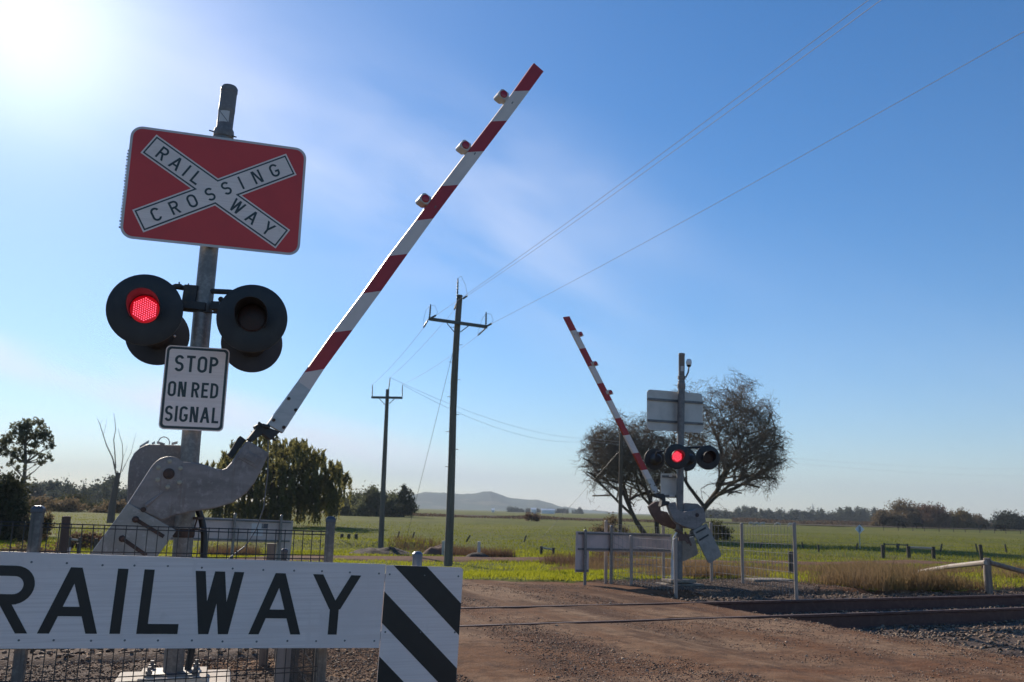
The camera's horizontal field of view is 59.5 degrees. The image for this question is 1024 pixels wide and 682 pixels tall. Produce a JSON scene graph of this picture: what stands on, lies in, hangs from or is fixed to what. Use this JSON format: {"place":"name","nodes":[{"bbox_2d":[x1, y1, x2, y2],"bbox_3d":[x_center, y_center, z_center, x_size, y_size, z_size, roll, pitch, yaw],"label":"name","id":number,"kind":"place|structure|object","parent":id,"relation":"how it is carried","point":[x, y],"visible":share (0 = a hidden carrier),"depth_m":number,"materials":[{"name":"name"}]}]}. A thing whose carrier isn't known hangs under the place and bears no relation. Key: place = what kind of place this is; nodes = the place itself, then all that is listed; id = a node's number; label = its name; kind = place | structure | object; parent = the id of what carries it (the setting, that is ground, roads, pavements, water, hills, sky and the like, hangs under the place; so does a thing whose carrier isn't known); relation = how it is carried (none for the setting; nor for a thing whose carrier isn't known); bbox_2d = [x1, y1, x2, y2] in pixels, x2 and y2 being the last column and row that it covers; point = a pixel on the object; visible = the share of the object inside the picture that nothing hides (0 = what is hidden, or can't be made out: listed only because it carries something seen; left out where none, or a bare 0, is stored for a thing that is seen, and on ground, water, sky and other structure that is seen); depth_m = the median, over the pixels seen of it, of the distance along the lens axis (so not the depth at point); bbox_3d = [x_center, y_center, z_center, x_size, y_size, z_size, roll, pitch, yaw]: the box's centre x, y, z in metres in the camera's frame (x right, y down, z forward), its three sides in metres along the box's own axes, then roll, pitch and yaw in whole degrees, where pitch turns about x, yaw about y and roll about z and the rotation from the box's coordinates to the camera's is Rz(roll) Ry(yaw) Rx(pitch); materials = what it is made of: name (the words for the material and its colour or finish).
{"place":"outdoors","nodes":[
{"label":"outdoors","id":0,"kind":"place"},
{"bbox_2d":[0,505,1023,604],"bbox_3d":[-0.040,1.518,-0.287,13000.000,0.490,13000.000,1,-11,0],"label":"ground","id":1,"kind":"structure","parent":0,"point":[930,533],"depth_m":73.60,"materials":[{"name":"green plant"}]},
{"bbox_2d":[0,460,38,540],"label":"bush","id":2,"kind":"object","parent":1,"relation":"on","point":[12,503],"visible":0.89,"depth_m":37.23,"materials":[{"name":"green plant"}]},
{"bbox_2d":[0,540,54,552],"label":"bush","id":3,"kind":"object","parent":1,"relation":"on","point":[17,546],"visible":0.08,"depth_m":21.64,"materials":[{"name":"green plant"}]},
{"bbox_2d":[0,416,56,500],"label":"gum tree","id":4,"kind":"object","parent":1,"relation":"on","point":[23,437],"visible":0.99,"depth_m":47.56,"materials":[{"name":"green plant"}]},
{"bbox_2d":[16,505,54,541],"bbox_3d":[-19.256,7.431,36.215,1.414,1.565,1.508,8,-13,-32],"label":"bush","id":5,"kind":"object","parent":1,"relation":"on","point":[48,518],"visible":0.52,"depth_m":35.91,"materials":[{"name":"green plant"}]},
{"bbox_2d":[27,481,49,498],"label":"distant tree","id":6,"kind":"object","parent":1,"relation":"on","point":[39,489],"visible":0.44,"depth_m":251.06,"materials":[{"name":"green plant"}]},
{"bbox_2d":[24,544,72,552],"bbox_3d":[-9.942,4.774,19.392,1.678,0.888,1.056,1,-11,0],"label":"bush","id":7,"kind":"object","parent":1,"relation":"on","point":[54,545],"visible":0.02,"depth_m":19.31,"materials":[{"name":"green plant"}]},
{"bbox_2d":[28,494,87,511],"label":"bush","id":8,"kind":"object","parent":1,"relation":"on","point":[67,505],"visible":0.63,"depth_m":117.23,"materials":[{"name":"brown plant"}]},
{"bbox_2d":[40,478,76,491],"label":"distant tree","id":9,"kind":"object","parent":1,"relation":"on","point":[56,483],"visible":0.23,"depth_m":263.24,"materials":[{"name":"green plant"}]},
{"bbox_2d":[46,481,75,499],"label":"distant tree","id":10,"kind":"object","parent":1,"relation":"on","point":[53,494],"visible":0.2,"depth_m":245.23,"materials":[{"name":"green plant"}]},
{"bbox_2d":[58,516,70,552],"bbox_3d":[-7.557,3.635,15.052,0.159,1.366,0.159,1,-11,0],"label":"timber post","id":11,"kind":"object","parent":1,"relation":"on","point":[64,539],"visible":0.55,"depth_m":15.07,"materials":[{"name":"brown"}]},
{"bbox_2d":[47,491,91,510],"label":"bush","id":12,"kind":"object","parent":1,"relation":"on","point":[79,496],"visible":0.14,"depth_m":127.88,"materials":[{"name":"green plant"}]},
{"bbox_2d":[55,475,83,498],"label":"distant tree","id":13,"kind":"object","parent":1,"relation":"on","point":[60,494],"visible":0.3,"depth_m":236.37,"materials":[{"name":"green plant"}]},
{"bbox_2d":[55,529,104,548],"bbox_3d":[-14.768,6.951,31.191,2.392,0.797,1.358,1,-11,0],"label":"bush","id":14,"kind":"object","parent":1,"relation":"on","point":[86,542],"visible":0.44,"depth_m":31.07,"materials":[{"name":"green plant"}]},
{"bbox_2d":[68,478,95,503],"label":"distant tree","id":15,"kind":"object","parent":1,"relation":"on","point":[89,491],"visible":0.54,"depth_m":236.10,"materials":[{"name":"green plant"}]},
{"bbox_2d":[68,537,97,553],"bbox_3d":[-11.210,5.592,23.314,0.783,0.954,0.098,1,-11,0],"label":"rail fence","id":16,"kind":"object","parent":1,"relation":"on","point":[79,538],"visible":0.34,"depth_m":23.34,"materials":[{"name":"grey metal"}]},
{"bbox_2d":[53,498,119,512],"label":"bush","id":17,"kind":"object","parent":1,"relation":"on","point":[91,505],"visible":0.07,"depth_m":122.14,"materials":[{"name":"brown plant"}]},
{"bbox_2d":[78,486,102,502],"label":"distant tree","id":18,"kind":"object","parent":1,"relation":"on","point":[97,492],"visible":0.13,"depth_m":257.26,"materials":[{"name":"green plant"}]},
{"bbox_2d":[87,499,126,512],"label":"bush","id":19,"kind":"object","parent":1,"relation":"on","point":[120,505],"visible":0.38,"depth_m":116.12,"materials":[{"name":"brown plant"}]},
{"bbox_2d":[93,475,120,488],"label":"distant tree","id":20,"kind":"object","parent":1,"relation":"on","point":[108,480],"visible":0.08,"depth_m":266.90,"materials":[{"name":"green plant"}]},
{"bbox_2d":[96,471,122,503],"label":"distant tree","id":21,"kind":"object","parent":1,"relation":"on","point":[106,493],"visible":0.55,"depth_m":225.19,"materials":[{"name":"green plant"}]},
{"bbox_2d":[102,487,126,501],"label":"distant tree","id":22,"kind":"object","parent":1,"relation":"on","point":[121,497],"visible":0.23,"depth_m":253.27,"materials":[{"name":"green plant"}]},
{"bbox_2d":[98,417,134,522],"bbox_3d":[-27.367,8.665,61.333,2.798,7.426,0.515,1,-11,0],"label":"dead tree","id":23,"kind":"object","parent":1,"relation":"on","point":[112,509],"visible":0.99,"depth_m":60.95,"materials":[{"name":"wood"}]},
{"bbox_2d":[0,648,310,669],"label":"track ballast","id":24,"kind":"structure","parent":1,"relation":"on","point":[151,655],"depth_m":7.59,"materials":[{"name":"gravel"}]},
{"bbox_2d":[0,587,1023,667],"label":"ballast stones","id":25,"kind":"object","parent":24,"relation":"on","point":[949,633],"visible":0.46,"depth_m":11.81,"materials":[{"name":"gravel"}]},
{"bbox_2d":[170,513,292,560],"bbox_3d":[-5.777,4.364,18.447,2.656,1.611,0.093,10,-13,-36],"label":"board back","id":26,"kind":"object","parent":1,"relation":"on","point":[234,522],"visible":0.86,"depth_m":18.78,"materials":[{"name":"metal"}]},
{"bbox_2d":[258,543,275,667],"bbox_3d":[-2.002,2.303,7.290,0.072,1.279,0.072,4,-11,-14],"label":"timber post","id":27,"kind":"object","parent":1,"relation":"on","point":[263,651],"visible":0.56,"depth_m":7.22,"materials":[{"name":"wood"}]},
{"bbox_2d":[201,431,352,525],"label":"willow tree","id":28,"kind":"object","parent":1,"relation":"on","point":[316,493],"visible":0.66,"depth_m":70.64,"materials":[{"name":"green plant"}]},
{"bbox_2d":[335,496,350,515],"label":"round tree","id":29,"kind":"object","parent":1,"relation":"on","point":[344,511],"visible":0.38,"depth_m":160.77,"materials":[{"name":"green plant"}]},
{"bbox_2d":[345,487,364,515],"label":"round tree","id":30,"kind":"object","parent":1,"relation":"on","point":[354,496],"visible":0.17,"depth_m":169.25,"materials":[{"name":"green plant"}]},
{"bbox_2d":[349,480,386,516],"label":"round tree","id":31,"kind":"object","parent":1,"relation":"on","point":[368,503],"visible":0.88,"depth_m":160.75,"materials":[{"name":"green plant"}]},
{"bbox_2d":[346,547,411,555],"bbox_3d":[-4.678,7.587,32.330,2.890,0.323,2.189,1,-11,0],"label":"dirt mound","id":32,"kind":"object","parent":1,"relation":"on","point":[387,551],"visible":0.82,"depth_m":31.98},
{"bbox_2d":[371,380,402,547],"bbox_3d":[-4.812,4.630,33.655,1.198,6.552,0.304,1,-11,0],"label":"utility pole","id":33,"kind":"object","parent":1,"relation":"on","point":[387,397],"visible":1,"depth_m":33.62,"materials":[{"name":"brown wood"}]},
{"bbox_2d":[405,386,987,475],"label":"power line","id":34,"kind":"object","parent":33,"relation":"attached to","point":[626,445],"visible":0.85,"depth_m":51.52,"materials":[{"name":"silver metal"}]},
{"bbox_2d":[394,379,1022,468],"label":"power line","id":35,"kind":"object","parent":33,"relation":"attached to","point":[655,445],"visible":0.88,"depth_m":59.22,"materials":[{"name":"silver metal"}]},
{"bbox_2d":[385,489,397,501],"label":"round tree","id":36,"kind":"object","parent":1,"relation":"on","point":[388,494],"visible":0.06,"depth_m":169.21,"materials":[{"name":"green plant"}]},
{"bbox_2d":[385,494,406,516],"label":"round tree","id":37,"kind":"object","parent":1,"relation":"on","point":[390,502],"visible":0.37,"depth_m":161.11,"materials":[{"name":"green plant"}]},
{"bbox_2d":[390,483,419,516],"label":"open tree","id":38,"kind":"object","parent":1,"relation":"on","point":[407,503],"visible":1,"depth_m":156.93,"materials":[{"name":"green plant"}]},
{"bbox_2d":[423,544,441,555],"bbox_3d":[-2.701,7.855,33.608,1.586,0.454,1.194,1,-11,0],"label":"dirt mound","id":39,"kind":"object","parent":1,"relation":"on","point":[435,550],"visible":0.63,"depth_m":33.32,"materials":[{"name":"brown"}]},
{"bbox_2d":[198,533,673,565],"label":"dry grass","id":40,"kind":"structure","parent":1,"relation":"on","point":[489,552],"depth_m":32.34,"materials":[{"name":"brown plant"}]},
{"bbox_2d":[403,276,492,565],"bbox_3d":[-2.986,2.781,28.900,1.714,8.475,8.136,6,-12,-23],"label":"utility pole","id":41,"kind":"object","parent":1,"relation":"on","point":[449,527],"visible":1,"depth_m":25.98,"materials":[{"name":"brown wood"}]},
{"bbox_2d":[438,0,867,313],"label":"power line","id":42,"kind":"object","parent":41,"relation":"attached to","point":[683,137],"visible":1,"depth_m":13.48,"materials":[{"name":"black metal"}]},
{"bbox_2d":[470,0,880,293],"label":"power line","id":43,"kind":"object","parent":41,"relation":"attached to","point":[703,129],"visible":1,"depth_m":13.54,"materials":[{"name":"black metal"}]},
{"bbox_2d":[493,31,1023,322],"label":"power line","id":44,"kind":"object","parent":41,"relation":"attached to","point":[795,159],"visible":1,"depth_m":13.68,"materials":[{"name":"black metal"}]},
{"bbox_2d":[466,552,488,556],"bbox_3d":[-1.243,7.591,31.643,1.114,0.257,0.778,1,-11,0],"label":"dirt mound","id":45,"kind":"object","parent":1,"relation":"on","point":[477,554],"visible":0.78,"depth_m":31.46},
{"bbox_2d":[0,537,1023,589],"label":"verge grass","id":46,"kind":"structure","parent":1,"relation":"on","point":[556,574],"depth_m":25.03,"materials":[{"name":"green plant"}]},
{"bbox_2d":[405,512,653,521],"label":"scrub belt","id":47,"kind":"object","parent":1,"relation":"on","point":[519,517],"visible":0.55,"depth_m":186.17,"materials":[{"name":"green plant"}]},
{"bbox_2d":[523,510,540,521],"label":"bush","id":48,"kind":"object","parent":1,"relation":"on","point":[528,516],"visible":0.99,"depth_m":146.65,"materials":[{"name":"green plant"}]},
{"bbox_2d":[541,508,554,513],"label":"farm shed","id":49,"kind":"structure","parent":1,"relation":"on","point":[547,511],"depth_m":625.90,"materials":[{"name":"white metal"}]},
{"bbox_2d":[543,433,622,536],"bbox_3d":[4.122,9.169,55.200,0.263,6.454,9.106,7,-12,-27],"label":"utility pole","id":50,"kind":"object","parent":1,"relation":"on","point":[620,481],"visible":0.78,"depth_m":51.40,"materials":[{"name":"brown"}]},
{"bbox_2d":[584,512,630,532],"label":"bush","id":51,"kind":"object","parent":1,"relation":"on","point":[611,520],"visible":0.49,"depth_m":68.18,"materials":[{"name":"green plant"}]},
{"bbox_2d":[571,409,676,533],"bbox_3d":[8.474,9.615,65.288,8.633,9.812,8.525,1,-11,0],"label":"bare tree","id":52,"kind":"object","parent":1,"relation":"on","point":[602,455],"visible":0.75,"depth_m":64.43,"materials":[{"name":"brown plant"}]},
{"bbox_2d":[705,509,715,517],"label":"distant tree","id":53,"kind":"object","parent":1,"relation":"on","point":[709,512],"visible":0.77,"depth_m":544.86,"materials":[{"name":"green plant"}]},
{"bbox_2d":[695,515,734,539],"bbox_3d":[14.821,13.529,64.734,2.466,1.901,3.002,-7,-14,39],"label":"bush","id":54,"kind":"object","parent":1,"relation":"on","point":[721,528],"visible":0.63,"depth_m":64.33,"materials":[{"name":"green plant"}]},
{"bbox_2d":[659,367,796,537],"bbox_3d":[15.098,7.987,63.752,9.951,12.662,9.968,1,-11,0],"label":"bare tree","id":55,"kind":"object","parent":1,"relation":"on","point":[738,457],"visible":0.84,"depth_m":61.66,"materials":[{"name":"brown plant"}]},
{"bbox_2d":[729,506,748,518],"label":"distant tree","id":56,"kind":"object","parent":1,"relation":"on","point":[736,512],"visible":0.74,"depth_m":541.85,"materials":[{"name":"green plant"}]},
{"bbox_2d":[757,508,770,518],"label":"distant tree","id":57,"kind":"object","parent":1,"relation":"on","point":[764,514],"visible":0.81,"depth_m":534.36,"materials":[{"name":"green plant"}]},
{"bbox_2d":[765,507,784,519],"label":"distant tree","id":58,"kind":"object","parent":1,"relation":"on","point":[776,514],"visible":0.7,"depth_m":548.96,"materials":[{"name":"green plant"}]},
{"bbox_2d":[549,544,1023,590],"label":"dry grass","id":59,"kind":"structure","parent":1,"relation":"on","point":[867,575],"depth_m":18.80,"materials":[{"name":"brown plant"}]},
{"bbox_2d":[780,508,801,520],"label":"distant tree","id":60,"kind":"object","parent":1,"relation":"on","point":[786,516],"visible":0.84,"depth_m":541.17,"materials":[{"name":"green plant"}]},
{"bbox_2d":[788,551,793,573],"bbox_3d":[6.365,5.234,20.416,0.127,0.851,0.128,1,-11,0],"label":"timber post","id":61,"kind":"object","parent":1,"relation":"on","point":[791,566],"visible":0.54,"depth_m":20.41,"materials":[{"name":"grey wood"}]},
{"bbox_2d":[567,535,1015,547],"bbox_3d":[17.594,11.004,48.892,31.821,0.048,0.011,1,-11,0],"label":"fence wire","id":62,"kind":"object","parent":1,"relation":"on","point":[832,542],"visible":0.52,"depth_m":48.89,"materials":[{"name":"grey metal"}]},
{"bbox_2d":[797,510,811,520],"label":"distant tree","id":63,"kind":"object","parent":1,"relation":"on","point":[802,515],"visible":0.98,"depth_m":534.10,"materials":[{"name":"green plant"}]},
{"bbox_2d":[805,511,817,520],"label":"distant tree","id":64,"kind":"object","parent":1,"relation":"on","point":[814,517],"visible":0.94,"depth_m":535.00,"materials":[{"name":"green plant"}]},
{"bbox_2d":[806,507,826,519],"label":"distant tree","id":65,"kind":"object","parent":1,"relation":"on","point":[818,510],"visible":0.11,"depth_m":554.55,"materials":[{"name":"green plant"}]},
{"bbox_2d":[824,510,847,520],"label":"distant tree","id":66,"kind":"object","parent":1,"relation":"on","point":[830,515],"visible":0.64,"depth_m":547.08,"materials":[{"name":"green plant"}]},
{"bbox_2d":[833,506,858,521],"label":"distant tree","id":67,"kind":"object","parent":1,"relation":"on","point":[848,513],"visible":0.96,"depth_m":537.72,"materials":[{"name":"green plant"}]},
{"bbox_2d":[673,590,1023,657],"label":"track ballast","id":68,"kind":"structure","parent":1,"relation":"on","point":[998,641],"depth_m":12.70,"materials":[{"name":"grey gravel"}]},
{"bbox_2d":[382,594,1023,623],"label":"rail","id":69,"kind":"object","parent":68,"relation":"on","point":[770,607],"visible":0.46,"depth_m":14.73,"materials":[{"name":"metal"}]},
{"bbox_2d":[460,607,1023,629],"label":"rail","id":70,"kind":"object","parent":68,"relation":"on","point":[857,620],"visible":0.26,"depth_m":12.78,"materials":[{"name":"grey metal"}]},
{"bbox_2d":[856,509,868,521],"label":"distant tree","id":71,"kind":"object","parent":1,"relation":"on","point":[861,515],"visible":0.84,"depth_m":539.68,"materials":[{"name":"green plant"}]},
{"bbox_2d":[854,506,870,520],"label":"distant tree","id":72,"kind":"object","parent":1,"relation":"on","point":[864,510],"visible":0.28,"depth_m":558.40,"materials":[{"name":"green plant"}]},
{"bbox_2d":[732,517,995,528],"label":"scrub belt","id":73,"kind":"object","parent":1,"relation":"on","point":[759,520],"visible":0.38,"depth_m":247.09,"materials":[{"name":"green plant"}]},
{"bbox_2d":[869,508,907,526],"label":"bushy tree","id":74,"kind":"object","parent":1,"relation":"on","point":[881,517],"visible":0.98,"depth_m":229.67,"materials":[{"name":"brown plant"}]},
{"bbox_2d":[883,497,928,526],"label":"bushy tree","id":75,"kind":"object","parent":1,"relation":"on","point":[906,509],"visible":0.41,"depth_m":235.93,"materials":[{"name":"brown plant"}]},
{"bbox_2d":[881,545,935,558],"bbox_3d":[18.134,9.766,40.989,2.478,0.786,0.167,1,-11,0],"label":"rail fence","id":76,"kind":"object","parent":1,"relation":"on","point":[908,548],"visible":0.73,"depth_m":40.97,"materials":[{"name":"grey wood"}]},
{"bbox_2d":[909,501,953,527],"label":"bushy tree","id":77,"kind":"object","parent":1,"relation":"on","point":[935,516],"visible":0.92,"depth_m":228.41,"materials":[{"name":"green plant"}]},
{"bbox_2d":[948,507,977,528],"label":"bushy tree","id":78,"kind":"object","parent":1,"relation":"on","point":[961,518],"visible":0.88,"depth_m":235.69,"materials":[{"name":"green plant"}]},
{"bbox_2d":[923,558,1023,593],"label":"rail fence","id":79,"kind":"object","parent":1,"relation":"on","point":[987,564],"visible":0.78,"depth_m":17.99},
{"bbox_2d":[978,544,983,568],"bbox_3d":[15.362,7.235,29.245,0.199,1.156,0.136,1,-11,0],"label":"timber post","id":80,"kind":"object","parent":1,"relation":"on","point":[981,551],"visible":0.57,"depth_m":29.26,"materials":[{"name":"grey wood"}]},
{"bbox_2d":[972,513,991,528],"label":"bushy tree","id":81,"kind":"object","parent":1,"relation":"on","point":[979,520],"visible":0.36,"depth_m":240.19,"materials":[{"name":"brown plant"}]},
{"bbox_2d":[988,509,1023,529],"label":"bushy tree","id":82,"kind":"object","parent":1,"relation":"on","point":[1011,520],"visible":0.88,"depth_m":228.87,"materials":[{"name":"green plant"}]},
{"bbox_2d":[0,0,1023,520],"label":"sky","id":83,"kind":"structure","parent":0,"point":[872,281],"materials":[{"name":"blue"}]},
{"bbox_2d":[397,491,627,513],"bbox_3d":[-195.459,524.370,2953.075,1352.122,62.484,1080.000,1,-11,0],"label":"hills","id":84,"kind":"structure","parent":0,"point":[486,500],"depth_m":2650.51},
{"bbox_2d":[381,603,763,624],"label":"gravel road","id":85,"kind":"structure","parent":0,"point":[572,614],"depth_m":11.72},
{"bbox_2d":[233,555,954,565],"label":"dirt track","id":86,"kind":"structure","parent":0,"point":[426,558],"depth_m":30.33,"materials":[{"name":"brown soil"}]},
{"bbox_2d":[184,583,1023,681],"bbox_3d":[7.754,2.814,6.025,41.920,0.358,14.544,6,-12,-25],"label":"gravel road","id":87,"kind":"structure","parent":0,"point":[480,660],"depth_m":8.45,"materials":[{"name":"brown gravel"}]},
{"bbox_2d":[0,662,361,681],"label":"gravel pad","id":88,"kind":"object","parent":87,"relation":"on","point":[108,668],"visible":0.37,"depth_m":6.69,"materials":[{"name":"grey gravel"}]},
{"bbox_2d":[0,506,335,681],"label":"fence","id":89,"kind":"object","parent":88,"relation":"on","point":[20,656],"visible":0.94,"depth_m":4.67,"materials":[{"name":"metal"}]},
{"bbox_2d":[106,84,305,681],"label":"crossing signal","id":90,"kind":"object","parent":88,"relation":"on","point":[221,187],"visible":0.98,"depth_m":6.47,"materials":[{"name":"metal"}]},
{"bbox_2d":[91,63,543,558],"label":"boom gate","id":91,"kind":"structure","parent":90,"relation":"attached to","point":[169,486],"depth_m":6.15,"materials":[{"name":"metal"}]},
{"bbox_2d":[0,551,462,681],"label":"crossing name board","id":92,"kind":"object","parent":88,"relation":"on","point":[67,601],"visible":1,"depth_m":4.68,"materials":[{"name":"white metal"}]},
{"bbox_2d":[274,648,298,681],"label":"timber post","id":93,"kind":"object","parent":88,"relation":"on","point":[280,662],"visible":0.22,"depth_m":6.49,"materials":[{"name":"grey wood"}]},
{"bbox_2d":[284,559,317,681],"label":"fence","id":94,"kind":"object","parent":88,"relation":"on","point":[308,659],"visible":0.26,"depth_m":5.78,"materials":[{"name":"metal"}]},
{"bbox_2d":[0,578,858,681],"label":"crushed rock","id":95,"kind":"object","parent":87,"relation":"on","point":[333,661],"visible":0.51,"depth_m":7.21,"materials":[{"name":"grey gravel"}]},
{"bbox_2d":[223,508,1023,530],"bbox_3d":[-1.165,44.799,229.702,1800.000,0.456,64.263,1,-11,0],"label":"stubble field","id":96,"kind":"structure","parent":0,"point":[781,523],"depth_m":223.25,"materials":[{"name":"plant"}]},
{"bbox_2d":[382,580,1023,608],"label":"gravel road","id":97,"kind":"structure","parent":0,"point":[480,593],"depth_m":14.81,"materials":[{"name":"gravel"}]},
{"bbox_2d":[575,525,671,584],"bbox_3d":[2.185,4.217,17.088,2.338,1.369,0.092,8,-12,-30],"label":"board back","id":98,"kind":"object","parent":97,"relation":"on","point":[586,542],"visible":0.91,"depth_m":16.95,"materials":[{"name":"metal"}]},
{"bbox_2d":[615,580,818,597],"bbox_3d":[3.922,4.804,17.105,4.200,0.349,3.279,6,-12,-25],"label":"gravel pad","id":99,"kind":"object","parent":97,"relation":"on","point":[749,592],"visible":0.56,"depth_m":16.17,"materials":[{"name":"grey gravel"}]},
{"bbox_2d":[644,353,719,585],"bbox_3d":[3.201,2.507,17.182,1.297,4.616,1.255,5,-11,-16],"label":"crossing signal","id":100,"kind":"object","parent":99,"relation":"on","point":[680,411],"visible":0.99,"depth_m":17.27,"materials":[{"name":"metal"}]},
{"bbox_2d":[563,316,720,562],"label":"boom gate","id":101,"kind":"structure","parent":100,"relation":"attached to","point":[694,519],"depth_m":16.66,"materials":[{"name":"metal"}]},
{"bbox_2d":[604,520,798,599],"bbox_3d":[3.271,4.066,16.811,2.787,1.418,3.098,4,-11,-14],"label":"fence","id":102,"kind":"object","parent":99,"relation":"on","point":[742,550],"visible":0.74,"depth_m":16.77,"materials":[{"name":"beige metal"}]},
{"bbox_2d":[744,578,793,581],"bbox_3d":[5.257,4.906,18.403,0.920,0.050,0.480,5,-11,-17],"label":"pit lid","id":103,"kind":"object","parent":99,"relation":"on","point":[771,579],"visible":0.59,"depth_m":18.23,"materials":[{"name":"concrete"}]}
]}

